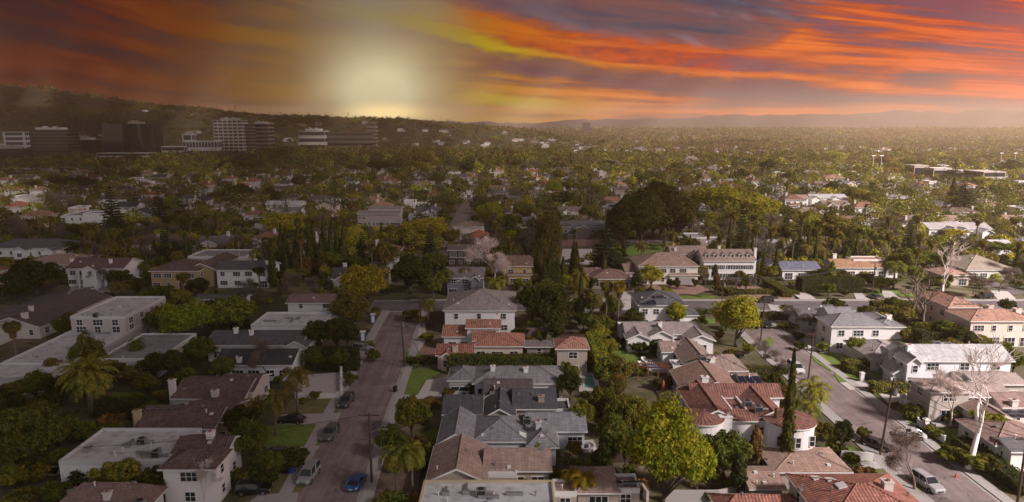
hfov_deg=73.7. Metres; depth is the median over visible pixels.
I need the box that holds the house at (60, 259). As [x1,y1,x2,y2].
[30,249,102,274]
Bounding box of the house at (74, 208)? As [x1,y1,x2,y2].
[68,205,103,213]
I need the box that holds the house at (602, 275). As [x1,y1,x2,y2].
[581,267,630,288]
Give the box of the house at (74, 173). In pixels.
[71,168,92,177]
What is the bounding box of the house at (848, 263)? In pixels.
[822,253,897,277]
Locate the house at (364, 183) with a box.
[358,180,372,187]
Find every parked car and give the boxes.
[82,286,99,290]
[234,479,272,496]
[257,445,287,454]
[276,413,306,424]
[296,458,320,484]
[319,421,340,441]
[337,391,354,407]
[345,473,367,491]
[352,342,372,351]
[443,386,468,393]
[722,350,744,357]
[756,295,773,302]
[759,318,772,327]
[786,359,804,373]
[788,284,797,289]
[859,435,893,452]
[867,294,881,298]
[896,428,927,440]
[910,468,945,493]
[974,291,993,298]
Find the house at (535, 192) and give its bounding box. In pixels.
[529,187,545,197]
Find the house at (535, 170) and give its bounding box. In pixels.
[524,168,537,177]
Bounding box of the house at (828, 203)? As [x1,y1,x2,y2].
[815,198,849,210]
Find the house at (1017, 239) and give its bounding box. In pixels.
[1013,237,1023,241]
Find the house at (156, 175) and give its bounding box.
[149,173,177,184]
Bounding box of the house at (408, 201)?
[402,199,429,210]
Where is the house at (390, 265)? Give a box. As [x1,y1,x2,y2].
[366,240,403,268]
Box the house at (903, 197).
[880,192,918,203]
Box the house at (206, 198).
[187,195,218,211]
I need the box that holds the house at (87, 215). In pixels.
[60,206,126,229]
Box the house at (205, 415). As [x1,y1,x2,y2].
[131,399,249,433]
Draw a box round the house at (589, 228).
[560,221,606,238]
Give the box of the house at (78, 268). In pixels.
[65,257,143,287]
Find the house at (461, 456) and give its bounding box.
[425,433,552,479]
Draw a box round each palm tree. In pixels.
[1,320,21,355]
[20,219,44,234]
[46,215,66,224]
[51,350,120,416]
[79,225,87,252]
[82,243,91,256]
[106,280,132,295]
[109,227,122,242]
[125,238,134,255]
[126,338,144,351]
[129,221,137,248]
[137,235,150,245]
[137,260,155,270]
[168,251,185,261]
[169,232,182,242]
[174,272,189,302]
[203,229,210,248]
[244,394,266,420]
[251,266,264,291]
[260,388,289,435]
[261,237,268,259]
[279,366,313,412]
[294,217,301,230]
[295,233,305,279]
[366,243,375,264]
[377,253,392,266]
[378,444,409,490]
[386,227,393,243]
[388,245,397,277]
[395,440,425,492]
[396,250,410,260]
[399,228,406,250]
[418,297,437,324]
[422,275,443,302]
[435,268,453,294]
[459,265,471,272]
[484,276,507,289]
[491,221,498,249]
[506,236,514,254]
[506,245,521,254]
[560,467,578,482]
[568,469,598,490]
[569,268,589,291]
[600,279,612,316]
[613,280,625,331]
[634,241,648,253]
[665,230,678,241]
[684,236,698,244]
[689,212,695,232]
[704,229,712,244]
[708,240,722,248]
[717,232,724,245]
[732,210,737,244]
[752,224,760,246]
[768,226,775,244]
[776,237,790,250]
[784,181,789,191]
[789,232,798,259]
[796,375,832,416]
[797,244,813,260]
[797,399,822,419]
[799,214,806,239]
[803,210,809,240]
[811,244,825,253]
[813,227,821,237]
[818,249,831,267]
[823,211,830,240]
[826,238,842,248]
[862,239,876,246]
[868,229,876,239]
[874,240,890,250]
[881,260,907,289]
[885,215,892,230]
[885,232,894,255]
[891,235,902,241]
[891,240,899,251]
[904,265,927,291]
[912,214,923,232]
[913,247,922,266]
[916,232,924,266]
[920,245,936,252]
[928,239,936,267]
[949,239,959,263]
[971,218,983,240]
[979,239,988,255]
[1010,218,1022,235]
[1016,241,1023,250]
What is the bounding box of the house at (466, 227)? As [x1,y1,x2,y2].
[452,221,483,234]
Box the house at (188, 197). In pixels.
[178,193,205,203]
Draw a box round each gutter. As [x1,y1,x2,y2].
[311,311,389,458]
[356,310,423,501]
[742,330,933,501]
[758,314,1000,501]
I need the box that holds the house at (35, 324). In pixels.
[0,287,112,344]
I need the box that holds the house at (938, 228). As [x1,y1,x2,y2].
[915,222,994,238]
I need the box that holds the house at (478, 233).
[464,227,489,251]
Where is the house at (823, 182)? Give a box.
[814,179,827,185]
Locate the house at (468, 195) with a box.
[447,188,472,197]
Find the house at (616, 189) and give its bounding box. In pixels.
[607,186,630,196]
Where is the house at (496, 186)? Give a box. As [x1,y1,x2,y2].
[490,184,511,188]
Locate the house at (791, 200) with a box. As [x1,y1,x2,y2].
[778,192,806,207]
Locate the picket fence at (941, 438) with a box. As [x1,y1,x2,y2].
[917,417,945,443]
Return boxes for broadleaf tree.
[0,256,15,265]
[0,257,66,296]
[0,284,5,296]
[0,380,28,394]
[0,388,26,411]
[0,406,44,438]
[0,430,49,465]
[3,277,33,304]
[12,445,56,469]
[15,369,53,396]
[20,178,44,185]
[24,399,60,418]
[26,390,68,408]
[29,411,82,448]
[41,357,63,366]
[42,447,71,468]
[44,374,76,404]
[47,176,74,185]
[49,319,69,333]
[58,272,67,283]
[59,311,77,322]
[60,241,81,250]
[63,224,96,236]
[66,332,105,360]
[70,177,95,185]
[80,347,112,362]
[86,422,125,438]
[86,457,143,481]
[99,242,128,256]
[101,359,126,383]
[102,269,133,282]
[116,364,144,387]
[117,169,139,177]
[123,154,143,160]
[123,277,150,294]
[130,371,161,395]
[131,253,143,263]
[132,464,166,485]
[134,351,165,378]
[136,292,151,295]
[139,400,160,413]
[140,269,150,281]
[142,304,169,332]
[143,285,177,295]
[149,255,165,265]
[152,166,168,173]
[153,348,190,374]
[154,298,215,333]
[167,161,179,166]
[169,289,192,303]
[173,367,196,381]
[180,336,218,366]
[185,277,209,293]
[190,173,205,181]
[195,210,227,225]
[205,294,257,329]
[208,355,234,375]
[218,160,240,168]
[222,404,263,433]
[231,183,253,196]
[231,416,269,466]
[250,450,285,470]
[257,187,280,200]
[277,270,284,283]
[284,268,297,280]
[291,175,308,184]
[293,212,305,231]
[296,267,310,281]
[298,257,316,276]
[300,347,325,371]
[302,319,329,346]
[304,208,329,226]
[311,171,331,180]
[316,250,343,276]
[318,316,355,345]
[319,264,333,280]
[326,348,349,370]
[327,288,369,320]
[335,178,346,185]
[343,321,357,346]
[346,162,365,170]
[346,253,368,266]
[362,184,373,197]
[365,159,390,170]
[369,240,399,266]
[374,423,409,450]
[377,227,421,245]
[379,287,388,295]
[387,187,395,194]
[389,254,432,293]
[394,393,432,437]
[405,234,444,250]
[418,271,431,279]
[423,251,447,278]
[426,172,446,183]
[441,228,459,242]
[459,159,478,171]
[470,263,480,266]
[484,255,499,265]
[485,264,500,276]
[491,179,502,184]
[502,213,523,225]
[512,203,538,216]
[514,284,544,318]
[525,299,560,327]
[531,273,540,281]
[532,238,561,262]
[539,284,573,314]
[541,278,557,285]
[541,310,567,336]
[547,321,565,337]
[549,347,554,353]
[550,169,568,177]
[551,177,561,182]
[551,190,575,203]
[555,368,581,400]
[560,361,579,374]
[561,179,579,188]
[561,274,572,287]
[561,305,576,323]
[567,403,587,417]
[570,297,584,309]
[574,164,589,173]
[575,313,590,329]
[577,397,597,435]
[578,205,594,215]
[584,292,602,313]
[584,315,601,328]
[585,276,598,288]
[588,385,614,416]
[589,323,611,337]
[593,412,629,465]
[598,435,614,454]
[600,314,615,328]
[600,337,620,353]
[601,294,624,319]
[602,392,628,419]
[603,160,616,164]
[604,353,621,374]
[605,372,627,394]
[606,356,640,378]
[611,425,637,467]
[612,165,624,171]
[621,309,646,320]
[622,390,710,501]
[622,396,649,430]
[629,394,649,428]
[632,173,649,182]
[638,263,664,287]
[649,172,666,178]
[654,223,668,237]
[666,301,686,320]
[673,220,690,234]
[678,176,695,184]
[690,209,703,232]
[698,265,708,281]
[703,428,754,479]
[713,273,720,293]
[732,179,745,185]
[733,168,750,176]
[734,186,753,199]
[734,270,745,279]
[741,275,751,290]
[758,159,776,167]
[762,265,778,277]
[777,221,804,238]
[778,304,788,309]
[781,170,796,179]
[799,211,819,230]
[805,219,828,238]
[806,258,823,266]
[808,268,853,275]
[819,214,857,250]
[819,282,836,295]
[822,297,848,306]
[823,181,840,189]
[832,419,855,454]
[833,234,861,241]
[841,187,857,201]
[844,224,871,238]
[846,337,866,348]
[856,305,871,311]
[859,272,867,283]
[860,191,888,202]
[862,273,873,286]
[868,276,900,292]
[869,234,902,256]
[876,154,894,166]
[878,311,895,320]
[879,303,921,323]
[883,296,904,304]
[886,161,903,167]
[886,247,929,275]
[900,159,916,163]
[915,321,935,329]
[919,250,944,272]
[922,275,941,290]
[927,320,959,335]
[937,274,953,282]
[937,279,948,288]
[941,337,962,343]
[942,228,969,236]
[949,324,976,343]
[969,333,992,343]
[969,409,1008,420]
[970,175,994,187]
[974,241,1010,252]
[988,184,1005,192]
[990,341,1018,352]
[996,298,1017,308]
[998,159,1023,169]
[1006,242,1023,252]
[1009,276,1023,289]
[1010,351,1023,372]
[1015,260,1023,267]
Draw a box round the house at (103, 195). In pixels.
[95,193,130,199]
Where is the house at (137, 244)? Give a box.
[124,234,171,249]
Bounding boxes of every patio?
[67,286,111,293]
[298,372,339,392]
[418,313,425,350]
[579,372,598,391]
[584,439,595,452]
[638,358,667,372]
[656,389,679,405]
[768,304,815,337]
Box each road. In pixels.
[0,180,366,319]
[8,239,1010,242]
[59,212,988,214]
[297,311,421,501]
[367,301,1023,309]
[434,188,477,255]
[673,178,1023,293]
[743,319,997,501]
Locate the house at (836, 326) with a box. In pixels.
[814,306,906,351]
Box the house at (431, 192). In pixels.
[425,189,439,203]
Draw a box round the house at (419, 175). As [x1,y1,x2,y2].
[417,174,431,180]
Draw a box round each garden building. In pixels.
[195,294,251,301]
[525,340,554,353]
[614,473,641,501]
[784,303,840,329]
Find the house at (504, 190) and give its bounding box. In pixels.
[487,188,508,196]
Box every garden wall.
[294,392,338,398]
[339,366,342,396]
[525,328,552,336]
[641,483,648,501]
[807,345,822,349]
[840,450,873,460]
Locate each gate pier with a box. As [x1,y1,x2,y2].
[859,371,865,381]
[899,393,906,403]
[903,399,910,404]
[922,418,930,428]
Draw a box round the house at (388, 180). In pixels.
[381,177,400,187]
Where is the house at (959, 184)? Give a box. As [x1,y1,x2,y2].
[956,181,976,188]
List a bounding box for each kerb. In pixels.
[286,310,388,501]
[359,310,424,501]
[374,300,1023,300]
[433,310,599,310]
[743,332,931,501]
[759,314,1003,501]
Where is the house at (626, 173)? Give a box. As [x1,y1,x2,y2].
[616,171,628,179]
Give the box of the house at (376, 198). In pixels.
[365,194,384,208]
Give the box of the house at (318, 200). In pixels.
[304,194,337,203]
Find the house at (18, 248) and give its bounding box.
[0,238,84,258]
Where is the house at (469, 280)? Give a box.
[445,267,485,295]
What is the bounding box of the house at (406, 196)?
[385,194,413,202]
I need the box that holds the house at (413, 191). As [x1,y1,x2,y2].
[403,188,427,193]
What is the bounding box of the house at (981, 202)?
[974,199,995,211]
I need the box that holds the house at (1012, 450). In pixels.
[991,434,1023,469]
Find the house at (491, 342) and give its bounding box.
[471,331,524,353]
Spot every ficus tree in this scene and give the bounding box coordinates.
[605,195,635,240]
[623,188,674,240]
[640,179,667,237]
[657,185,697,240]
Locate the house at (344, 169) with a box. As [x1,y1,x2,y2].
[339,168,357,177]
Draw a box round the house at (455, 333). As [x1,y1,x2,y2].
[441,313,501,342]
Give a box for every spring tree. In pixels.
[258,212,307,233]
[333,224,367,254]
[336,263,390,310]
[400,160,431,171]
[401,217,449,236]
[475,200,502,229]
[534,211,562,261]
[545,180,562,191]
[598,186,609,193]
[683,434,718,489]
[684,183,746,212]
[711,294,760,346]
[739,192,781,222]
[806,153,819,160]
[825,151,847,158]
[851,188,868,199]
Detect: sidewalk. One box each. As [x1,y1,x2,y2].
[274,310,387,501]
[360,310,429,501]
[409,299,1023,299]
[722,317,929,501]
[759,310,1014,501]
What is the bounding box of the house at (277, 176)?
[276,171,292,177]
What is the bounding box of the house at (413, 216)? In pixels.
[408,211,436,221]
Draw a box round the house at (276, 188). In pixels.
[274,184,303,196]
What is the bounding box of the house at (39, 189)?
[29,185,51,194]
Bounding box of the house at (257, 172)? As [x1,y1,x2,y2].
[242,170,263,177]
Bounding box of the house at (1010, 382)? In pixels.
[907,371,1023,421]
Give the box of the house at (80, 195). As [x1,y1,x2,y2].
[56,194,86,204]
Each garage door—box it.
[448,384,469,392]
[679,278,691,283]
[890,377,902,380]
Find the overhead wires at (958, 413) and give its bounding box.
[890,381,1021,437]
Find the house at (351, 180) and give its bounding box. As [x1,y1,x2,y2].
[342,177,363,187]
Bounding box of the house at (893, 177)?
[880,173,900,181]
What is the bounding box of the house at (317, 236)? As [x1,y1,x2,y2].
[315,231,333,245]
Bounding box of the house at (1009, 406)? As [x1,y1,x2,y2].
[954,392,1023,454]
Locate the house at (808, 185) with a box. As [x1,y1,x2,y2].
[798,184,820,192]
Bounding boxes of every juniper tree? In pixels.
[66,469,93,485]
[171,241,181,251]
[209,229,217,235]
[232,228,239,235]
[630,271,641,286]
[673,277,680,288]
[692,256,699,264]
[711,264,717,276]
[729,452,748,492]
[748,423,763,465]
[756,250,761,262]
[785,245,795,257]
[827,260,836,275]
[842,245,851,258]
[999,254,1009,265]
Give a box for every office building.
[0,145,32,164]
[2,132,30,147]
[2,168,40,173]
[23,126,80,155]
[80,136,103,153]
[96,152,156,158]
[101,124,131,152]
[127,120,150,151]
[146,125,163,151]
[161,146,187,153]
[182,131,196,140]
[183,141,222,153]
[213,117,247,152]
[245,124,256,152]
[254,121,274,150]
[298,128,328,149]
[327,132,373,149]
[366,123,378,147]
[582,123,589,133]
[904,164,929,174]
[924,167,951,179]
[948,169,962,178]
[963,170,1006,180]
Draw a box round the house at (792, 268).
[757,256,821,278]
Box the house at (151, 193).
[141,189,164,202]
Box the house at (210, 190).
[195,189,217,194]
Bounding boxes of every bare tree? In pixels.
[2,215,15,231]
[8,225,20,234]
[10,213,25,234]
[14,222,32,236]
[41,190,76,203]
[52,221,68,238]
[85,267,111,287]
[90,243,100,253]
[137,227,151,235]
[138,246,156,256]
[141,235,151,247]
[143,233,163,247]
[147,220,157,230]
[165,225,181,232]
[165,233,180,243]
[182,234,195,249]
[193,457,224,501]
[203,216,213,226]
[215,242,223,248]
[232,233,244,247]
[233,277,258,294]
[246,335,274,372]
[250,236,263,247]
[278,270,306,293]
[306,276,319,293]
[313,212,333,223]
[460,237,466,243]
[463,234,511,276]
[465,234,477,243]
[487,213,503,230]
[492,232,506,251]
[506,185,526,200]
[517,231,531,249]
[519,159,543,168]
[520,228,536,244]
[521,244,532,254]
[524,237,536,245]
[595,198,609,217]
[662,233,669,243]
[683,155,697,166]
[688,219,701,232]
[700,265,707,291]
[707,164,722,171]
[707,225,715,236]
[721,225,728,233]
[732,275,741,289]
[747,274,761,298]
[751,336,770,364]
[757,225,769,237]
[757,237,775,261]
[760,349,787,367]
[764,211,779,226]
[765,215,783,225]
[780,307,805,321]
[795,313,816,331]
[835,238,846,253]
[858,249,866,255]
[869,221,880,228]
[876,247,888,255]
[882,422,922,489]
[887,224,896,230]
[902,219,921,227]
[905,183,923,196]
[918,365,966,425]
[945,234,969,245]
[954,271,986,293]
[967,277,1015,298]
[993,229,1007,236]
[996,266,1023,291]
[1011,226,1023,235]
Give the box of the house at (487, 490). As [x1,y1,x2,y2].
[419,480,554,501]
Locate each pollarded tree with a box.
[898,271,931,323]
[909,278,939,321]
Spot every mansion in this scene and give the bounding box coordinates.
[356,206,403,226]
[665,245,756,279]
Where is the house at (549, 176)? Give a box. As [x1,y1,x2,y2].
[544,173,551,180]
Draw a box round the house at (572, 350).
[553,336,589,374]
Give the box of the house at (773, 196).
[765,194,780,200]
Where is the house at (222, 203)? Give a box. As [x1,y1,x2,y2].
[220,202,260,211]
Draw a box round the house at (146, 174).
[140,170,156,176]
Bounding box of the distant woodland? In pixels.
[0,82,1023,282]
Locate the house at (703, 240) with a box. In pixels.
[676,233,725,245]
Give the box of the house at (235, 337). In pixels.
[208,326,314,362]
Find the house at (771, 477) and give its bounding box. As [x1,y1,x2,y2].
[743,447,853,492]
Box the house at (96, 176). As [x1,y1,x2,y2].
[85,174,102,184]
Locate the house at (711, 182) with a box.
[702,180,717,187]
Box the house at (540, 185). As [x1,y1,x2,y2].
[533,179,550,192]
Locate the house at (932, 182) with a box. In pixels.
[922,180,944,188]
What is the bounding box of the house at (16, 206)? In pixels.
[2,198,33,217]
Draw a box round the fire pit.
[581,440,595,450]
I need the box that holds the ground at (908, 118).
[0,86,1023,501]
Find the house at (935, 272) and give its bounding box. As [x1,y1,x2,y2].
[923,266,969,284]
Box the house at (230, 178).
[222,176,237,181]
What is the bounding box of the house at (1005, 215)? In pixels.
[994,212,1023,226]
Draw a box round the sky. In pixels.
[0,0,1023,122]
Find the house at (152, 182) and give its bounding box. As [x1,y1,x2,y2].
[143,181,167,188]
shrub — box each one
[0,463,22,487]
[0,493,22,501]
[5,486,43,501]
[12,461,51,483]
[37,479,75,501]
[61,410,79,418]
[68,420,97,441]
[95,413,125,426]
[97,392,111,400]
[124,392,143,397]
[152,390,168,401]
[166,370,180,385]
[180,286,194,292]
[208,289,220,293]
[211,326,221,331]
[225,321,238,328]
[230,467,243,481]
[239,466,251,479]
[243,318,254,327]
[249,461,281,483]
[254,298,260,304]
[264,298,273,303]
[271,395,289,403]
[273,375,282,383]
[273,446,309,469]
[298,397,308,403]
[309,391,321,398]
[316,287,326,293]
[318,280,327,286]
[331,286,339,293]
[344,372,357,385]
[352,313,363,321]
[362,340,375,345]
[364,348,380,361]
[371,306,380,311]
[371,488,407,501]
[402,309,419,319]
[405,358,417,365]
[405,491,419,501]
[410,433,426,445]
[415,315,429,321]
[416,457,428,475]
[418,280,427,287]
[418,332,433,340]
[418,396,442,407]
[420,439,435,455]
[442,387,454,397]
[510,327,525,333]
[512,282,521,289]
[513,278,524,285]
[524,318,541,327]
[534,330,547,339]
[549,467,565,479]
[559,449,580,465]
[565,441,583,454]
[568,284,577,293]
[571,457,592,465]
[580,390,588,397]
[584,289,593,294]
[590,447,613,465]
[617,337,625,347]
[622,464,635,473]
[628,341,649,353]
[634,286,645,291]
[637,478,649,493]
[639,365,650,375]
[649,339,661,352]
[652,377,665,388]
[661,287,673,291]
[666,279,673,286]
[667,376,673,385]
[692,278,699,285]
[692,314,708,323]
[710,469,724,481]
[711,285,721,292]
[715,331,724,338]
[717,326,726,330]
[719,320,729,328]
[722,479,731,487]
[723,287,734,295]
[724,348,736,356]
[742,343,754,353]
[759,372,773,379]
[759,458,768,465]
[768,373,784,382]
[777,321,798,328]
[780,384,787,393]
[783,399,799,408]
[791,331,805,339]
[794,341,806,350]
[814,420,825,436]
[815,341,829,351]
[821,423,835,439]
[825,437,838,450]
[833,443,848,454]
[839,290,849,295]
[841,452,860,467]
[850,465,878,473]
[855,426,872,436]
[898,403,923,419]
[899,329,914,340]
[909,321,922,327]
[914,405,925,416]
[924,424,947,437]
[933,444,966,462]
[943,409,961,422]
[959,451,989,470]
[979,454,1009,472]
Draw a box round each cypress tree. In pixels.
[41,223,46,237]
[49,219,54,237]
[101,224,105,239]
[143,251,147,271]
[150,239,158,258]
[183,236,188,258]
[214,213,218,229]
[234,236,238,248]
[266,240,278,287]
[277,223,283,269]
[281,226,291,269]
[283,251,289,270]
[291,239,299,270]
[296,226,303,264]
[304,218,314,273]
[311,220,317,272]
[316,234,325,278]
[320,217,327,255]
[327,226,336,274]
[330,215,333,229]
[334,222,340,266]
[339,225,347,266]
[489,229,493,253]
[531,218,534,242]
[533,245,542,282]
[539,261,548,281]
[540,237,543,264]
[546,254,551,279]
[549,240,553,260]
[550,261,557,280]
[555,257,561,283]
[560,256,567,283]
[568,241,574,274]
[571,242,580,278]
[576,271,584,324]
[601,251,606,268]
[621,234,625,252]
[726,231,730,248]
[728,217,731,242]
[747,225,749,247]
[750,234,754,251]
[759,248,765,273]
[773,245,778,276]
[779,347,796,452]
[804,229,810,259]
[812,236,818,258]
[829,238,834,256]
[854,235,858,255]
[942,247,947,265]
[946,178,957,201]
[1012,247,1019,267]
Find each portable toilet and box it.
[360,330,365,340]
[370,313,375,322]
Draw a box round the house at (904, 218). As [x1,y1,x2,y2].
[893,215,914,226]
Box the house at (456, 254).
[447,244,482,265]
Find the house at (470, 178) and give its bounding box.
[465,173,477,184]
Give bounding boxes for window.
[0,149,31,150]
[0,152,31,153]
[5,132,27,134]
[5,137,29,139]
[6,142,30,144]
[23,130,78,131]
[29,133,78,134]
[30,137,79,138]
[30,140,79,141]
[31,143,79,145]
[31,147,80,148]
[32,150,80,151]
[68,280,76,283]
[76,319,82,325]
[76,326,86,331]
[80,140,102,143]
[81,144,103,148]
[81,149,103,153]
[92,319,102,325]
[94,326,100,331]
[97,153,155,155]
[101,124,128,126]
[102,127,129,129]
[102,130,129,132]
[102,133,129,135]
[103,136,130,138]
[103,139,130,141]
[103,142,130,144]
[103,144,130,147]
[104,147,131,150]
[104,150,131,152]
[111,319,118,325]
[112,326,120,331]
[129,124,150,126]
[130,127,145,129]
[130,130,145,132]
[130,133,146,135]
[130,136,146,137]
[131,138,146,140]
[131,141,147,143]
[131,144,147,146]
[132,147,147,149]
[146,125,161,127]
[146,128,161,129]
[146,130,161,132]
[147,133,162,135]
[147,136,162,138]
[147,139,162,141]
[147,141,162,143]
[148,144,163,146]
[148,147,160,149]
[153,273,161,277]
[162,147,187,149]
[164,273,171,277]
[179,472,197,481]
[183,135,196,139]
[183,142,221,146]
[184,492,195,501]
[213,121,247,122]
[213,124,244,125]
[214,127,244,128]
[214,131,244,132]
[214,134,245,135]
[214,137,245,138]
[220,281,227,284]
[220,462,224,474]
[221,481,225,493]
[222,141,245,142]
[222,144,245,145]
[222,147,246,148]
[231,370,243,372]
[232,459,236,470]
[248,370,259,372]
[256,125,273,126]
[256,128,273,130]
[256,132,273,134]
[256,136,273,138]
[257,140,274,142]
[257,144,274,145]
[260,281,267,287]
[264,384,267,393]
[265,370,274,376]
[299,132,326,134]
[299,138,327,141]
[299,145,327,147]
[328,133,371,135]
[328,138,373,140]
[328,143,373,145]
[462,279,467,283]
[477,388,482,393]
[500,313,505,318]
[500,325,507,329]
[531,476,543,479]
[560,497,570,501]
[567,436,582,443]
[568,352,577,358]
[589,496,607,501]
[620,494,630,501]
[653,309,658,313]
[679,269,686,272]
[724,273,733,277]
[739,265,746,268]
[776,436,781,446]
[785,273,792,278]
[795,438,801,448]
[796,490,800,501]
[809,436,815,446]
[836,342,842,348]
[838,330,844,335]
[853,330,863,335]
[872,330,878,335]
[878,271,886,277]
[904,167,924,174]
[912,365,918,372]
[917,386,923,396]
[924,169,947,176]
[926,363,939,369]
[939,410,949,421]
[942,394,957,401]
[958,279,966,284]
[959,363,969,369]
[964,171,1004,176]
[973,325,984,330]
[981,441,989,449]
[990,363,1000,369]
[991,325,996,330]
[1004,337,1015,346]
[1008,325,1012,330]
[1019,337,1023,346]
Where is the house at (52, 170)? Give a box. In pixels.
[41,168,58,177]
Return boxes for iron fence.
[865,372,896,395]
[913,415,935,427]
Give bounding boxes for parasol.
[661,380,664,390]
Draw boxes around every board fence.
[560,239,613,246]
[560,333,586,337]
[591,449,637,462]
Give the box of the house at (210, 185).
[196,180,215,190]
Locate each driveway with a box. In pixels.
[251,492,298,501]
[277,413,340,424]
[288,446,319,457]
[403,377,449,399]
[406,340,437,356]
[613,292,630,316]
[633,284,708,293]
[737,285,769,297]
[776,295,798,298]
[794,291,814,298]
[799,337,816,345]
[819,351,844,353]
[840,379,881,389]
[853,293,868,298]
[860,461,900,468]
[879,393,906,402]
[882,291,899,298]
[911,422,958,426]
[990,290,1015,298]
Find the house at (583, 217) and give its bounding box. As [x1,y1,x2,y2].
[567,213,594,220]
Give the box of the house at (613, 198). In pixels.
[598,195,622,210]
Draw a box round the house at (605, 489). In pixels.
[552,466,621,501]
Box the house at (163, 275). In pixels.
[148,251,238,289]
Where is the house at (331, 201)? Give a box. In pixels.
[316,199,340,217]
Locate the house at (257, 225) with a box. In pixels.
[251,223,282,236]
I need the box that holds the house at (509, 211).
[506,206,534,216]
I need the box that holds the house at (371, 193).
[356,188,380,197]
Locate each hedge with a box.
[94,395,148,419]
[304,345,361,371]
[405,355,437,363]
[446,352,556,373]
[468,383,474,393]
[585,331,611,379]
[694,308,714,314]
[702,279,738,285]
[732,288,800,294]
[743,363,789,374]
[754,270,792,297]
[759,310,788,319]
[794,275,864,292]
[840,357,881,370]
[840,361,860,375]
[867,379,910,393]
[869,299,915,307]
[912,327,952,341]
[950,435,1023,497]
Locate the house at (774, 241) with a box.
[750,237,791,254]
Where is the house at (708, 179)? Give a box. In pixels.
[696,174,710,184]
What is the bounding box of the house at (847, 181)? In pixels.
[836,179,858,192]
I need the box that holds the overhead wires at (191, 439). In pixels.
[30,414,365,448]
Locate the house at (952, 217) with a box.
[927,212,977,221]
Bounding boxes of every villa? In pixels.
[503,255,532,284]
[676,379,816,464]
[915,290,1023,346]
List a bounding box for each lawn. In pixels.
[96,392,136,397]
[256,472,305,495]
[263,424,320,447]
[280,398,337,412]
[373,459,419,500]
[401,368,440,394]
[404,351,429,365]
[422,426,437,441]
[612,350,638,362]
[626,244,663,255]
[681,295,716,298]
[706,319,715,323]
[763,337,772,345]
[812,356,832,371]
[819,353,848,365]
[821,446,855,453]
[834,372,858,382]
[863,371,882,375]
[864,290,900,294]
[875,468,923,493]
[895,293,915,296]
[900,415,931,422]
[938,428,958,444]
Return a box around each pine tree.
[97,187,128,234]
[151,187,169,227]
[156,229,172,260]
[356,232,370,266]
[422,224,437,260]
[730,207,749,248]
[786,221,804,257]
[838,220,859,255]
[900,216,917,249]
[945,176,980,209]
[946,159,962,178]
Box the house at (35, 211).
[19,208,58,227]
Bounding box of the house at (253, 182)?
[242,177,261,188]
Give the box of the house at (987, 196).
[972,191,1002,202]
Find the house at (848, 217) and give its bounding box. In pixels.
[835,213,870,227]
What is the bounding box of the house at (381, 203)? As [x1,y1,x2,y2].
[372,199,393,205]
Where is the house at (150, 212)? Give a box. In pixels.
[127,206,167,227]
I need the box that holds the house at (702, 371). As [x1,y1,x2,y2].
[669,359,762,397]
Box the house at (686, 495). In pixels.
[661,486,743,501]
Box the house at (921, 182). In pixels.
[914,180,931,192]
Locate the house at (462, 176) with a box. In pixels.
[454,173,471,179]
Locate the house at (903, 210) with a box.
[885,206,927,219]
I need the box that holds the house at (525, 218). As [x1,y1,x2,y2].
[508,215,537,227]
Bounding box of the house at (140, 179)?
[128,177,149,181]
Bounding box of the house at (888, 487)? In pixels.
[708,473,919,501]
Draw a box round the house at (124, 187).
[116,185,141,197]
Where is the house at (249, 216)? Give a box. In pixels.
[242,207,269,228]
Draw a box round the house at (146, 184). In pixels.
[137,181,153,193]
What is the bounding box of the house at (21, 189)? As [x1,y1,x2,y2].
[0,184,26,196]
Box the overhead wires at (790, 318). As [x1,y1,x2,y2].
[767,306,817,332]
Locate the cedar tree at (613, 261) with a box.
[585,229,628,269]
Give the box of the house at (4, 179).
[0,175,18,184]
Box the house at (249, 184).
[230,182,250,189]
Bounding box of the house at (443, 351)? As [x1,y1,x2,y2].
[435,343,474,370]
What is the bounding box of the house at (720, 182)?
[715,179,735,186]
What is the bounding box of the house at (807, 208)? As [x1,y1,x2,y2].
[796,205,824,213]
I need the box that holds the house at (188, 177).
[180,175,206,184]
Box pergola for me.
[636,362,679,378]
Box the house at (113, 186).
[106,180,123,191]
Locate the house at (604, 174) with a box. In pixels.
[597,171,613,177]
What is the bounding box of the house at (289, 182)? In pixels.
[275,179,295,185]
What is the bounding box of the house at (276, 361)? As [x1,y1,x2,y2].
[216,348,304,380]
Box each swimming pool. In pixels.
[583,375,596,387]
[647,365,663,369]
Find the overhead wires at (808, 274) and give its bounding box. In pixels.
[720,262,876,277]
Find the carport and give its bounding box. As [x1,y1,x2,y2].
[669,359,681,375]
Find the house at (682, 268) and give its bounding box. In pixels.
[619,252,699,283]
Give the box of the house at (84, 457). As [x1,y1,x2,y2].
[58,428,201,493]
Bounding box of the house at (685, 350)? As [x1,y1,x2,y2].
[654,337,748,375]
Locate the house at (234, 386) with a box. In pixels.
[167,373,271,405]
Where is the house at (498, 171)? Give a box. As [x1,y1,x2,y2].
[493,168,503,176]
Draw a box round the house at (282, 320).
[251,312,333,341]
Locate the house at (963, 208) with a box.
[940,206,979,215]
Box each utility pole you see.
[359,413,387,482]
[394,315,413,366]
[414,292,424,326]
[718,277,728,301]
[759,300,770,338]
[807,332,820,378]
[872,261,879,293]
[879,378,902,454]
[1015,437,1023,501]
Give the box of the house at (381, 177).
[378,174,389,184]
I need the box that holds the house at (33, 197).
[11,192,45,207]
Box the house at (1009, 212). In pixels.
[995,205,1023,216]
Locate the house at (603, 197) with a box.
[592,193,620,202]
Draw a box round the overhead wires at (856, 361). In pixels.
[816,335,899,379]
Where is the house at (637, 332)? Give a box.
[617,320,715,353]
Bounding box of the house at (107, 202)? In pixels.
[96,200,123,207]
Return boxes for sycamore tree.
[936,240,972,290]
[954,331,1023,469]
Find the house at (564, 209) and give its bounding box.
[558,204,590,218]
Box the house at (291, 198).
[273,195,297,200]
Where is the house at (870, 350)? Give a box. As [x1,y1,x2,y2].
[843,339,890,370]

